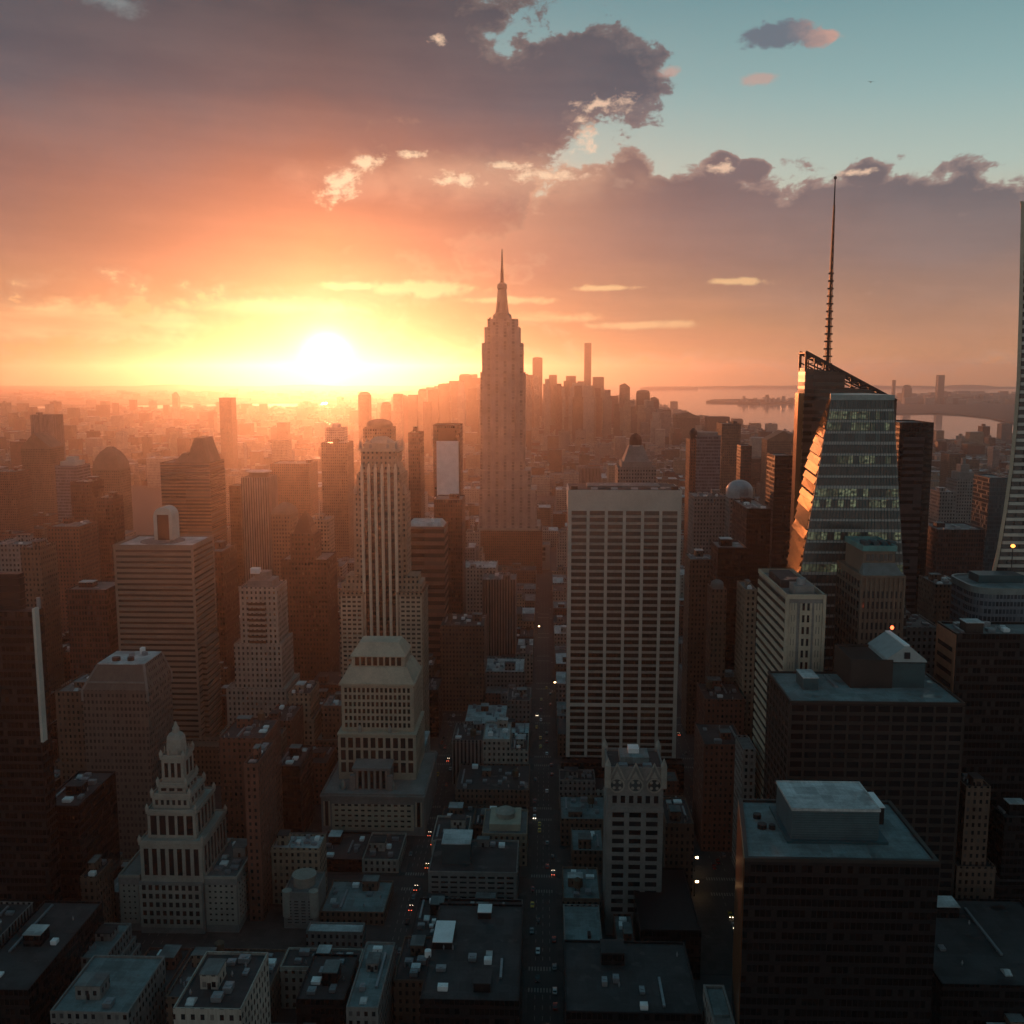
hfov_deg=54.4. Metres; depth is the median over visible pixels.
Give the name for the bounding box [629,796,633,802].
window
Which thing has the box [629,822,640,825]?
window
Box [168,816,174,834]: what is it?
window
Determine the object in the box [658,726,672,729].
window
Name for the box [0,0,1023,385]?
sky
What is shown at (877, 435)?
window
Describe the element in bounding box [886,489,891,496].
window
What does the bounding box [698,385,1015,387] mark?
ridge
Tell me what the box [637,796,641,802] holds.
window
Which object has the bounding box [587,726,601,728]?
window
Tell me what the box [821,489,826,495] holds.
window
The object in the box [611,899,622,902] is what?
window
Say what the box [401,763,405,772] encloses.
window
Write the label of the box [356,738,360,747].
window
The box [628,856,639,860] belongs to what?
window
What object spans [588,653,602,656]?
window
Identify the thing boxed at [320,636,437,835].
mansard office block
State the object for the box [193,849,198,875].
window
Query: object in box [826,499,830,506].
window
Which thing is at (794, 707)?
windows
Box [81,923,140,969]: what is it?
stepped low block
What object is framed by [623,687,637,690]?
window
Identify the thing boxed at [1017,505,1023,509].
window
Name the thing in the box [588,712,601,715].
window
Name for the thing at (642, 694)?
window
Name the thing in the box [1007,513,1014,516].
window
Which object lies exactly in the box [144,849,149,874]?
window
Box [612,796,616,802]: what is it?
window
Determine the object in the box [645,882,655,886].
window
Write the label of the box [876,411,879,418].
window
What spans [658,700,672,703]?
window
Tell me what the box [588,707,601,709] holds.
window
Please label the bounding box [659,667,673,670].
window
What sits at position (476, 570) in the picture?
pale block
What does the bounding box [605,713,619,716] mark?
window
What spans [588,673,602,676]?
window
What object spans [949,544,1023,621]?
round cornered teal block
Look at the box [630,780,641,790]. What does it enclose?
rose window
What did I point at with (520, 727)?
city block building
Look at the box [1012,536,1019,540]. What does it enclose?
window
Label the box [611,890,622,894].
window
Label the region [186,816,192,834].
window
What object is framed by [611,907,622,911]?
window
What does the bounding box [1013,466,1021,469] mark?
window
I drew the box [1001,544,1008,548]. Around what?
window
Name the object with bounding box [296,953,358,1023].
shop block
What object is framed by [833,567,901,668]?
windows
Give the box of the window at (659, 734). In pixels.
[658,733,671,736]
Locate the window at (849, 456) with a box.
[848,456,852,463]
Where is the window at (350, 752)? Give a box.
[348,750,352,759]
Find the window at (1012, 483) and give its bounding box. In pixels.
[1011,482,1018,485]
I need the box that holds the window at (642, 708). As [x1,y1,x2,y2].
[641,707,654,710]
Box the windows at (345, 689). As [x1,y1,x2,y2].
[344,680,423,756]
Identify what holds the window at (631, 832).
in the gothic office block at (635, 781)
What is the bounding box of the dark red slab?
[434,494,465,612]
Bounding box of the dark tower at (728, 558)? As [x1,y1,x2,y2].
[710,537,746,669]
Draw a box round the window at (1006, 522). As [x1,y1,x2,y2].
[1005,521,1012,524]
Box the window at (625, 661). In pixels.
[624,660,637,663]
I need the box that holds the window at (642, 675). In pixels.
[641,674,655,677]
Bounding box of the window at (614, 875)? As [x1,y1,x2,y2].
[611,873,622,877]
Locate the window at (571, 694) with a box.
[570,693,584,696]
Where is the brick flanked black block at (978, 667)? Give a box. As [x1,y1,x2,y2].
[934,618,1023,857]
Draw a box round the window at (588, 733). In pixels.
[587,732,601,735]
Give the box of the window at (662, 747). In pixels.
[661,746,671,749]
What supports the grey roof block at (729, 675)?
on the ground
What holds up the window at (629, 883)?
in the gothic office block at (635, 781)
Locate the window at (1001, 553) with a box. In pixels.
[1000,552,1007,555]
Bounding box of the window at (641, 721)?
[640,720,654,723]
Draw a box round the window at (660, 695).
[659,694,672,697]
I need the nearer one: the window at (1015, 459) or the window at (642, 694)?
the window at (1015, 459)
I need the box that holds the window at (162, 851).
[160,849,165,874]
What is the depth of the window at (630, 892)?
462.29 m
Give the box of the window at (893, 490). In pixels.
[892,489,897,496]
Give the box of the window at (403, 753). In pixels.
[401,751,405,760]
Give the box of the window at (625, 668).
[624,667,637,670]
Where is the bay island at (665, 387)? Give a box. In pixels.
[640,386,697,389]
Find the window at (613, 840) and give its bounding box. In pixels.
[612,839,623,842]
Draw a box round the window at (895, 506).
[892,500,898,507]
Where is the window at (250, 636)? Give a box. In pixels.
[249,635,265,637]
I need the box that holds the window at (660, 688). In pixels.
[659,687,672,690]
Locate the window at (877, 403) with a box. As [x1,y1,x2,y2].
[875,400,879,407]
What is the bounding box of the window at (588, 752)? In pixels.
[587,751,601,754]
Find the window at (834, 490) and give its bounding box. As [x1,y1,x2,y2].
[833,489,838,495]
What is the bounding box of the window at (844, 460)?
[843,456,847,463]
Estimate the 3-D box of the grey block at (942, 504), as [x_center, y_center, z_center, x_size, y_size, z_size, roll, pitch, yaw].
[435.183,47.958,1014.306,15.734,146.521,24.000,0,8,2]
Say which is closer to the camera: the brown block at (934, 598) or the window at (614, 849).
the window at (614, 849)
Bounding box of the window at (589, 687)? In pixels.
[588,686,602,689]
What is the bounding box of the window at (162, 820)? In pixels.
[159,816,165,834]
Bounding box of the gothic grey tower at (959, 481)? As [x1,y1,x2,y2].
[945,458,973,524]
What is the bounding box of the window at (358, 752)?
[356,750,360,757]
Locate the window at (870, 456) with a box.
[870,456,874,463]
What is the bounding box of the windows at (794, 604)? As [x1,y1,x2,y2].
[789,604,819,668]
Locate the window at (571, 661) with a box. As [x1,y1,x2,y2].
[570,660,584,663]
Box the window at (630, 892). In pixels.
[628,890,639,894]
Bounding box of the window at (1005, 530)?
[1004,529,1011,532]
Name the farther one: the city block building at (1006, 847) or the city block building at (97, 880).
the city block building at (97, 880)
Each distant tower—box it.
[14,420,25,429]
[67,408,79,417]
[96,405,109,416]
[112,403,119,414]
[129,400,137,410]
[163,405,169,414]
[172,392,179,408]
[239,423,253,435]
[259,404,267,414]
[381,402,391,421]
[393,394,403,454]
[403,395,408,442]
[408,395,417,431]
[418,388,425,426]
[423,402,431,455]
[428,390,438,435]
[438,383,449,422]
[449,381,460,418]
[459,374,471,399]
[470,378,479,387]
[532,357,542,417]
[549,375,556,394]
[566,376,575,382]
[584,343,590,390]
[592,377,603,387]
[611,396,617,423]
[619,383,629,406]
[636,390,649,410]
[650,397,658,408]
[673,412,699,437]
[704,416,729,431]
[891,380,895,394]
[901,385,911,403]
[935,375,944,403]
[935,439,946,451]
[961,442,984,453]
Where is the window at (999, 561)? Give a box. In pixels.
[998,560,1005,563]
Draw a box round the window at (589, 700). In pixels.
[588,699,601,702]
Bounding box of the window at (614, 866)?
[612,864,622,868]
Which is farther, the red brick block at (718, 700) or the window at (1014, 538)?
the red brick block at (718, 700)
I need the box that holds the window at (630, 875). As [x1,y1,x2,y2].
[628,873,639,877]
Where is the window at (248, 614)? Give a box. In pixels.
[248,614,264,615]
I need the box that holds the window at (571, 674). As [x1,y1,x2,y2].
[570,673,584,676]
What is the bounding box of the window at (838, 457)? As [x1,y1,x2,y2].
[837,456,842,463]
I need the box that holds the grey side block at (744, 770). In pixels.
[732,735,755,870]
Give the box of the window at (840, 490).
[839,489,844,495]
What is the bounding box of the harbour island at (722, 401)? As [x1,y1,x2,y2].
[706,399,794,403]
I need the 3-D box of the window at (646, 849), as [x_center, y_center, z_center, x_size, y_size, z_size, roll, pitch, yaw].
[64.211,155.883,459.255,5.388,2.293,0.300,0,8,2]
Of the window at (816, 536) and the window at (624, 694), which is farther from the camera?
the window at (624, 694)
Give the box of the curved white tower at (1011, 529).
[992,201,1023,574]
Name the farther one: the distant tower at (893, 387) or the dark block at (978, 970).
the distant tower at (893, 387)
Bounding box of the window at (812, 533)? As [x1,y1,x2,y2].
[808,532,813,539]
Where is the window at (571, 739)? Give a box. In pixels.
[570,738,583,741]
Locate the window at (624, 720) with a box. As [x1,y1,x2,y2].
[623,719,636,722]
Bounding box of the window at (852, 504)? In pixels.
[850,500,855,506]
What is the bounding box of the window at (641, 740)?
[640,739,654,742]
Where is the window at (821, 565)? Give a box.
[817,564,822,571]
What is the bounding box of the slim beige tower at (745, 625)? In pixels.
[734,579,756,740]
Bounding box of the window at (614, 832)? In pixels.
[612,830,623,834]
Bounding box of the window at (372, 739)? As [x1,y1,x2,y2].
[371,738,375,747]
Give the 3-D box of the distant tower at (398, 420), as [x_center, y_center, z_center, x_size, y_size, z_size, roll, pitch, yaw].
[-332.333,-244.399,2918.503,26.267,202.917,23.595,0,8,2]
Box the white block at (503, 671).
[485,657,524,702]
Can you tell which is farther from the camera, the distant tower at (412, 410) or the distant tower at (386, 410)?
the distant tower at (412, 410)
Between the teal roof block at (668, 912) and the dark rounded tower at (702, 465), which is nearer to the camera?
the teal roof block at (668, 912)
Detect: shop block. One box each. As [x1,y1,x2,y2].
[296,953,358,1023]
[306,922,364,947]
[320,875,393,924]
[346,941,395,1023]
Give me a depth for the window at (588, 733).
624.36 m
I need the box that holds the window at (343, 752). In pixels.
[341,750,345,759]
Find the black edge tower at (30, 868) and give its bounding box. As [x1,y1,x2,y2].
[0,572,62,910]
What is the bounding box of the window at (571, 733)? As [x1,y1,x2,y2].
[570,732,583,735]
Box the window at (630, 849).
[629,848,639,851]
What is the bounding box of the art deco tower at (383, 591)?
[338,436,429,730]
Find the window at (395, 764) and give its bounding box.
[394,763,397,772]
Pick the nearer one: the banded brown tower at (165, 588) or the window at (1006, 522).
the window at (1006, 522)
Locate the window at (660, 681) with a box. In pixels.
[659,680,673,683]
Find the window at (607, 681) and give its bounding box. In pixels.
[606,680,619,683]
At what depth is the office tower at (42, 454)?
1533.05 m
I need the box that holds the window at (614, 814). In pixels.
[612,812,623,816]
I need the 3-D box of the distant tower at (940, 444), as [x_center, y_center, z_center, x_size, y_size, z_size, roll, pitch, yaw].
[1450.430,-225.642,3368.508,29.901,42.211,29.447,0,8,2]
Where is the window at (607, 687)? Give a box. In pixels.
[606,686,619,689]
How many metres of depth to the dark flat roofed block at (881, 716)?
414.83 m
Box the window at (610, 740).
[606,739,618,742]
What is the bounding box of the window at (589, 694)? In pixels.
[588,693,601,696]
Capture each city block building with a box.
[0,530,29,540]
[0,901,33,945]
[33,511,58,524]
[34,523,50,537]
[49,685,56,728]
[52,720,58,751]
[52,739,58,762]
[54,758,60,788]
[62,630,68,643]
[63,641,71,682]
[80,854,115,922]
[120,852,129,870]
[144,944,189,985]
[165,947,216,1023]
[167,940,247,992]
[173,951,270,1023]
[218,710,283,838]
[219,661,232,685]
[220,685,228,729]
[225,474,241,494]
[227,526,230,543]
[243,740,277,920]
[247,948,286,1022]
[267,704,303,745]
[270,829,327,903]
[271,440,291,462]
[279,944,363,1008]
[281,727,286,754]
[281,744,314,831]
[288,680,321,744]
[291,832,326,833]
[313,745,336,804]
[314,691,341,761]
[319,688,335,703]
[326,830,371,871]
[362,832,406,872]
[394,935,432,1022]
[411,896,449,935]
[423,892,461,898]
[429,653,440,676]
[429,677,442,736]
[431,814,470,851]
[442,802,475,839]
[449,898,521,903]
[451,721,485,783]
[462,892,522,903]
[466,526,482,559]
[473,806,499,837]
[483,717,511,763]
[501,684,515,703]
[507,687,530,725]
[508,561,535,583]
[508,719,529,749]
[510,733,528,763]
[511,806,526,808]
[517,625,533,654]
[556,529,566,566]
[559,767,595,807]
[560,795,603,845]
[562,867,600,910]
[578,466,600,482]
[613,914,635,940]
[663,770,678,794]
[663,795,683,797]
[677,636,682,683]
[677,663,681,697]
[681,520,683,529]
[751,457,760,493]
[752,641,756,742]
[939,452,965,486]
[953,772,996,898]
[988,798,1023,902]
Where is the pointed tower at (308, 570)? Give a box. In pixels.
[281,511,338,680]
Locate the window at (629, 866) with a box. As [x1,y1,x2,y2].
[628,865,639,868]
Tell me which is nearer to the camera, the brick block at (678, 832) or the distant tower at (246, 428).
the brick block at (678, 832)
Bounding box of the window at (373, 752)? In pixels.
[371,750,375,758]
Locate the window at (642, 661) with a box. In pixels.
[641,660,655,663]
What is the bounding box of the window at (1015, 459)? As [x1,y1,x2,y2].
[1014,458,1021,461]
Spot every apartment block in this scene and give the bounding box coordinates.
[55,673,90,784]
[482,805,527,865]
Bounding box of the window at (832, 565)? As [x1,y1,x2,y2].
[831,564,836,571]
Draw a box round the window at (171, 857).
[169,849,173,874]
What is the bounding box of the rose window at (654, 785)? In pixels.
[648,780,659,790]
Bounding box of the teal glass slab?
[971,474,1007,570]
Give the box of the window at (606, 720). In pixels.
[605,719,619,722]
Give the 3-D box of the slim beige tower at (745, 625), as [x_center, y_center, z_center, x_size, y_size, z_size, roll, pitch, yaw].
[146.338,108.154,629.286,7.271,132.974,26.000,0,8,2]
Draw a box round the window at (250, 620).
[248,619,264,621]
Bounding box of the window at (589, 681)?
[588,680,602,683]
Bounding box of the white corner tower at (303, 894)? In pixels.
[282,868,325,928]
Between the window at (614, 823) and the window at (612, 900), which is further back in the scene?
the window at (612, 900)
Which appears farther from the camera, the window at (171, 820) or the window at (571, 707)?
the window at (571, 707)
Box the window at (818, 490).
[815,489,820,495]
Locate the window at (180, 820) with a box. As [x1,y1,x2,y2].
[177,816,183,834]
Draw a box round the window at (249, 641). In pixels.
[249,641,265,642]
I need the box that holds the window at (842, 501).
[838,500,843,506]
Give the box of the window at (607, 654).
[606,653,620,656]
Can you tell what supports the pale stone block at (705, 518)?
on the ground
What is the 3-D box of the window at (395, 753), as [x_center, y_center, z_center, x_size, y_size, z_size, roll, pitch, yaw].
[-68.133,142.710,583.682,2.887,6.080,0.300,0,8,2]
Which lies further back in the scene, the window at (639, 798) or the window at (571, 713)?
the window at (571, 713)
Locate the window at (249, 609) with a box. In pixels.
[248,608,264,610]
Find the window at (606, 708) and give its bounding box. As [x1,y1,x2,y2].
[605,707,619,709]
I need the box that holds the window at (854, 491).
[851,489,856,495]
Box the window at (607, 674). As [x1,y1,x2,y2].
[606,673,619,676]
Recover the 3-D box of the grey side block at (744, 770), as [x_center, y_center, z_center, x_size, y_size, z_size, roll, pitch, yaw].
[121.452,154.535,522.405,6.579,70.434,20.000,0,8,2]
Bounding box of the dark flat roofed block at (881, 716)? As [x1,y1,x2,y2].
[763,626,965,896]
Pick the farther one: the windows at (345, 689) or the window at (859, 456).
the windows at (345, 689)
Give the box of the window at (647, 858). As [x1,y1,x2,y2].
[645,856,656,860]
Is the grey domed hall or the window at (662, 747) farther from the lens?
the grey domed hall
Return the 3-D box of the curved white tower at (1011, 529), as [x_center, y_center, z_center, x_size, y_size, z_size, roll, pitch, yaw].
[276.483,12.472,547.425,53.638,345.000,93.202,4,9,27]
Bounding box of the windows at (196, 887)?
[123,755,247,916]
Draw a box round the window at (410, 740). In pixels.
[408,738,412,747]
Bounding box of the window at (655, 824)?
[646,822,657,826]
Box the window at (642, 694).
[641,693,655,696]
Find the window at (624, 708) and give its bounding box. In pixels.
[623,707,637,709]
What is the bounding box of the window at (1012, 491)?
[1010,489,1017,493]
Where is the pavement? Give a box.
[116,585,732,1023]
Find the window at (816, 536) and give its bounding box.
[814,532,820,539]
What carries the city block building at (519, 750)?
on the ground
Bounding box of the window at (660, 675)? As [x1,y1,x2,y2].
[659,674,673,677]
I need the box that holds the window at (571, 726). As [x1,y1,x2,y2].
[570,725,583,728]
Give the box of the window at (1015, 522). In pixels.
[1014,521,1021,524]
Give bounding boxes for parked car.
[552,963,556,970]
[552,987,556,994]
[552,1002,557,1009]
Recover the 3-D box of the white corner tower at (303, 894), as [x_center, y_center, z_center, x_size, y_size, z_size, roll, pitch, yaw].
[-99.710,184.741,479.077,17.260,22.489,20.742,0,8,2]
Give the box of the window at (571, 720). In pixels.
[570,719,584,722]
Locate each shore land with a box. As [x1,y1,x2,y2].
[0,386,418,405]
[895,392,1014,423]
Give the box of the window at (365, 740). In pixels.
[363,738,367,747]
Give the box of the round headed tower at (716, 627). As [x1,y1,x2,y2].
[705,579,726,681]
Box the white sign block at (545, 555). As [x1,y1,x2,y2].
[542,541,549,569]
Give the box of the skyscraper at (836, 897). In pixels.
[702,780,939,1023]
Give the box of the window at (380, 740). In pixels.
[378,738,382,747]
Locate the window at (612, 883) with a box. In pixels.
[611,882,622,885]
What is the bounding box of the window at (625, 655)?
[624,653,638,657]
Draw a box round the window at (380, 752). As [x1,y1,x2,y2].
[378,750,382,758]
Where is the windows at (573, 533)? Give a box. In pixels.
[570,511,676,657]
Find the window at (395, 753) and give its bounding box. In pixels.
[393,751,397,759]
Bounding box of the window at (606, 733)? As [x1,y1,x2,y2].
[605,732,619,735]
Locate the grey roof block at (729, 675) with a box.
[722,669,735,683]
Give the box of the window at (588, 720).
[587,719,601,722]
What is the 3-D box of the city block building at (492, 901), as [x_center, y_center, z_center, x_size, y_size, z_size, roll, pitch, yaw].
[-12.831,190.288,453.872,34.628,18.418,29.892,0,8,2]
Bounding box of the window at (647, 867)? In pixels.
[645,865,656,869]
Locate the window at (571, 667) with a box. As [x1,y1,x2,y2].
[570,666,584,669]
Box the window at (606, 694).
[605,693,619,696]
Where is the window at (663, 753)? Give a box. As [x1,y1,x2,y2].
[661,752,671,755]
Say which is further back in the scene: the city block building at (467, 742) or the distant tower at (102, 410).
the distant tower at (102, 410)
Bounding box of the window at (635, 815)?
[629,813,640,817]
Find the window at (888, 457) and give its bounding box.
[885,456,890,463]
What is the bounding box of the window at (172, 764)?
[171,763,174,777]
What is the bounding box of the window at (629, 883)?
[628,882,639,886]
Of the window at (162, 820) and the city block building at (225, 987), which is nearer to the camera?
the city block building at (225, 987)
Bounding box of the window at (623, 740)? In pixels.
[622,739,636,742]
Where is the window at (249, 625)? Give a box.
[249,625,264,626]
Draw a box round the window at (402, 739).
[401,738,404,747]
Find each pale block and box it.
[466,560,497,612]
[482,572,516,655]
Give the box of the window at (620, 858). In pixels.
[612,856,622,860]
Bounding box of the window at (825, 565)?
[823,564,830,571]
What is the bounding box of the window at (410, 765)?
[408,763,412,772]
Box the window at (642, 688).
[641,687,655,690]
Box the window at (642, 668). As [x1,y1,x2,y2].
[641,667,655,670]
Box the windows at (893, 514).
[802,434,906,671]
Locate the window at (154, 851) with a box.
[152,849,157,874]
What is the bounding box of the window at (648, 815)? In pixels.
[646,813,657,817]
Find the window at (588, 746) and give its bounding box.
[587,745,601,748]
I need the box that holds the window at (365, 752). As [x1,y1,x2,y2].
[363,750,367,758]
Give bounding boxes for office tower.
[21,432,64,512]
[30,412,65,459]
[55,456,90,522]
[70,476,104,579]
[92,446,132,529]
[97,491,124,579]
[160,436,226,543]
[219,397,238,468]
[229,484,244,585]
[241,470,277,582]
[311,505,334,551]
[321,438,353,558]
[325,423,347,440]
[358,392,371,456]
[363,419,395,446]
[408,426,424,520]
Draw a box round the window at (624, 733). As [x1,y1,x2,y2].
[622,732,636,735]
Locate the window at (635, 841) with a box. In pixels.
[629,839,640,843]
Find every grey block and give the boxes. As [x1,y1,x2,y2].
[752,569,826,798]
[906,610,936,677]
[929,487,955,521]
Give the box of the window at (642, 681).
[641,680,655,683]
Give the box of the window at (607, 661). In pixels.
[606,660,620,663]
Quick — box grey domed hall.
[722,480,756,536]
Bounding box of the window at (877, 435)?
[876,434,879,441]
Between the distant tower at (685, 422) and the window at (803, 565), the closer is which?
the window at (803, 565)
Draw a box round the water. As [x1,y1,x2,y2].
[29,386,1015,438]
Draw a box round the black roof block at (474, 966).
[420,903,522,1023]
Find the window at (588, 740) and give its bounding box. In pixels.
[587,739,601,741]
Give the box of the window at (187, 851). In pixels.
[185,849,190,875]
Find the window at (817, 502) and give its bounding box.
[813,499,819,506]
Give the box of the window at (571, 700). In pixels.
[570,699,584,702]
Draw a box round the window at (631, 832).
[629,830,640,834]
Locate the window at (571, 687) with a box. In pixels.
[570,686,584,689]
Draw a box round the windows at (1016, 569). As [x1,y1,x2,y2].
[996,299,1023,571]
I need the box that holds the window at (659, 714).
[658,713,672,716]
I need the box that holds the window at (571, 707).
[570,706,584,709]
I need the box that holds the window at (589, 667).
[588,666,602,669]
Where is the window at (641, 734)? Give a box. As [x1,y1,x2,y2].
[640,733,654,736]
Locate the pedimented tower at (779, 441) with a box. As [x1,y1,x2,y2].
[760,430,793,504]
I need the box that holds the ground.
[131,396,985,1023]
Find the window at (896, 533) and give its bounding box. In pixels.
[894,532,900,539]
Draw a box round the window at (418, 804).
[417,803,420,826]
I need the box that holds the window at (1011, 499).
[1009,497,1016,501]
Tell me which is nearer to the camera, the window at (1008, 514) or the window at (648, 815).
the window at (648, 815)
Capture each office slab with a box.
[214,540,239,680]
[731,497,770,640]
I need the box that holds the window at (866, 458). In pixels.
[864,456,868,463]
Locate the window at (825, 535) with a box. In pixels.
[821,532,826,539]
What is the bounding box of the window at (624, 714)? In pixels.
[623,713,636,716]
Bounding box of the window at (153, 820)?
[150,815,156,834]
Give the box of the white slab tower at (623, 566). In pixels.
[561,482,683,795]
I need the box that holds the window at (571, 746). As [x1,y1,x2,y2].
[570,745,583,748]
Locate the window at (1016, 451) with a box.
[1015,450,1022,453]
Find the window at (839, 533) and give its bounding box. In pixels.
[834,532,840,539]
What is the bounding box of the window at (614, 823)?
[612,821,623,825]
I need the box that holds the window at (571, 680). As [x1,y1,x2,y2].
[570,679,584,683]
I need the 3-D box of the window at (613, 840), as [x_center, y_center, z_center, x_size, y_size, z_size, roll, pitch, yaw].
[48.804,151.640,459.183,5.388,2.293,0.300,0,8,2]
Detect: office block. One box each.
[0,467,34,537]
[0,533,47,571]
[0,900,103,1023]
[20,539,64,689]
[47,516,99,632]
[50,955,166,1023]
[56,771,120,900]
[66,580,118,679]
[270,459,318,518]
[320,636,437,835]
[602,739,666,934]
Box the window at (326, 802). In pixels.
[325,801,328,825]
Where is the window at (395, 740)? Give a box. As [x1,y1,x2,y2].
[393,738,397,747]
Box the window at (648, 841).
[646,839,656,843]
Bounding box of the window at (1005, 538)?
[1003,536,1010,540]
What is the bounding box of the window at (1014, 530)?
[1013,529,1020,532]
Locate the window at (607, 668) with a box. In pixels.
[606,667,620,670]
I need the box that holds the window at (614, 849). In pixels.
[612,847,623,851]
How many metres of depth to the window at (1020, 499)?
515.85 m
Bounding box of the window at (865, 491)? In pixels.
[863,489,867,495]
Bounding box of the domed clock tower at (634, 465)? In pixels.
[615,433,655,482]
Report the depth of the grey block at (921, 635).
528.02 m
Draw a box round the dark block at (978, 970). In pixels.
[930,896,1023,1023]
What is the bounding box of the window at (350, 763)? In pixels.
[349,762,352,771]
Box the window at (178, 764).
[177,763,180,777]
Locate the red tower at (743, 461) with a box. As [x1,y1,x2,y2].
[736,444,751,483]
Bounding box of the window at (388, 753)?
[386,751,390,758]
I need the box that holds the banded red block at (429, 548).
[411,518,448,667]
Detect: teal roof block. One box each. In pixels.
[563,904,601,950]
[571,828,602,874]
[633,867,700,979]
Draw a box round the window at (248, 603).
[248,603,264,604]
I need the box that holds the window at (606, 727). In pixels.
[605,726,619,729]
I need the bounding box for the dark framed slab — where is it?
[895,420,933,613]
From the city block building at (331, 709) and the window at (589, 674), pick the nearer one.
the window at (589, 674)
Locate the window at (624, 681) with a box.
[623,680,637,683]
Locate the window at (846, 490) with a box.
[845,489,850,495]
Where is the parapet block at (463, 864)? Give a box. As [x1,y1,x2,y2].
[428,829,518,898]
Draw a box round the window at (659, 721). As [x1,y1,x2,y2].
[658,720,672,723]
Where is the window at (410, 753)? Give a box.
[408,751,412,760]
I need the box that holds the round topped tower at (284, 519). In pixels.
[271,502,298,579]
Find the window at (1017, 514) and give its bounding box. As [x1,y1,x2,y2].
[1016,513,1023,516]
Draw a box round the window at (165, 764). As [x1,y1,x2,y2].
[164,763,167,776]
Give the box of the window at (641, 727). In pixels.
[640,726,654,729]
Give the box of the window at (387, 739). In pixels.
[386,738,389,747]
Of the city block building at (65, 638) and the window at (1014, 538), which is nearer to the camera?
the window at (1014, 538)
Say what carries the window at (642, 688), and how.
in the white slab tower at (623, 566)
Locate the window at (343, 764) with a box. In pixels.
[341,762,345,771]
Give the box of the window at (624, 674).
[623,673,637,676]
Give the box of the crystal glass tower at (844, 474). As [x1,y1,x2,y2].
[786,176,907,671]
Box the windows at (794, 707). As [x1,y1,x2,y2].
[764,676,962,895]
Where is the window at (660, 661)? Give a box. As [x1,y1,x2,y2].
[659,660,673,664]
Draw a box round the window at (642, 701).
[641,700,654,703]
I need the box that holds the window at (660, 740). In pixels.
[659,739,671,742]
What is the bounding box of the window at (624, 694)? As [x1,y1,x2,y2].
[623,693,637,696]
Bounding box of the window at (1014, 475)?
[1012,474,1019,477]
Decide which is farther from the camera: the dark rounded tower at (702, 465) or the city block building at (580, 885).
the dark rounded tower at (702, 465)
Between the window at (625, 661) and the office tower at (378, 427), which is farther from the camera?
the office tower at (378, 427)
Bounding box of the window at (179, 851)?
[177,849,182,875]
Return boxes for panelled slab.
[433,423,462,498]
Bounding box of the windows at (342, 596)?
[342,596,421,710]
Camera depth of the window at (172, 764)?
466.43 m
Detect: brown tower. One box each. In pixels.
[81,647,173,859]
[113,505,222,785]
[681,549,710,733]
[716,421,740,493]
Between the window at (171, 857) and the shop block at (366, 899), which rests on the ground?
the shop block at (366, 899)
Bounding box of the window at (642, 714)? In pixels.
[640,713,654,716]
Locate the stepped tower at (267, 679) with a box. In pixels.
[220,567,299,735]
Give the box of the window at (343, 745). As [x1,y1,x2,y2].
[341,738,345,747]
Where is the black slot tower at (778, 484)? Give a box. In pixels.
[765,453,792,568]
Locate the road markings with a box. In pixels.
[143,577,734,1020]
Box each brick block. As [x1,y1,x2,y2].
[455,763,529,816]
[464,703,506,721]
[563,939,701,1023]
[662,797,693,894]
[692,723,738,851]
[695,676,744,734]
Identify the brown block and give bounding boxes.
[832,536,905,671]
[917,573,951,624]
[925,521,984,576]
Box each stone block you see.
[440,613,486,710]
[687,489,724,553]
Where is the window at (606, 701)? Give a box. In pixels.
[605,700,619,702]
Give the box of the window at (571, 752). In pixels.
[570,751,583,754]
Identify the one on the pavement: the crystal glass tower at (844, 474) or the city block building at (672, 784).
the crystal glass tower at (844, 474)
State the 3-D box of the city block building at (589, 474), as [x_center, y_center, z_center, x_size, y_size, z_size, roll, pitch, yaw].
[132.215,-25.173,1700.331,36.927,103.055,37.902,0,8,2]
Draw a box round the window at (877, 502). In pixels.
[874,500,880,506]
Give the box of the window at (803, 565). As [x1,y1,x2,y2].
[802,564,808,571]
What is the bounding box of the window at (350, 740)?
[348,738,352,747]
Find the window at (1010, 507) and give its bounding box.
[1008,505,1015,509]
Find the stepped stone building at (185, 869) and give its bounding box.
[118,721,249,933]
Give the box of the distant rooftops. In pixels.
[0,374,1023,1023]
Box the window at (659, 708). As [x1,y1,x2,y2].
[658,707,672,710]
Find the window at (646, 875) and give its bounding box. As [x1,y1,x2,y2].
[645,874,656,877]
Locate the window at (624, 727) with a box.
[623,726,636,729]
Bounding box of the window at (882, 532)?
[882,532,886,539]
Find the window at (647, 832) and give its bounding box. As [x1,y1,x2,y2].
[646,830,656,834]
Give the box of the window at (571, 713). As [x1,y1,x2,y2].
[570,712,584,715]
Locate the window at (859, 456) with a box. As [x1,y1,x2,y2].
[859,456,863,463]
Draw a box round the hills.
[51,384,437,388]
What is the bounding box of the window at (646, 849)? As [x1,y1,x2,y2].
[645,848,656,852]
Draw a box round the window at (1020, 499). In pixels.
[1018,497,1023,501]
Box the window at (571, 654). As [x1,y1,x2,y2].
[570,653,584,656]
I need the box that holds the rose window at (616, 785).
[611,780,622,790]
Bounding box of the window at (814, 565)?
[809,564,815,571]
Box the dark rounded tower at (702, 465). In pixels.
[683,428,720,565]
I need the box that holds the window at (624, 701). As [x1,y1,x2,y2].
[623,700,637,702]
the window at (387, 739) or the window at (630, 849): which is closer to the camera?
the window at (630, 849)
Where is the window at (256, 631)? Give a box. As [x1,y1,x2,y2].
[249,630,265,632]
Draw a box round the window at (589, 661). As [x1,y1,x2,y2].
[588,660,602,663]
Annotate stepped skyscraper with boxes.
[477,250,542,573]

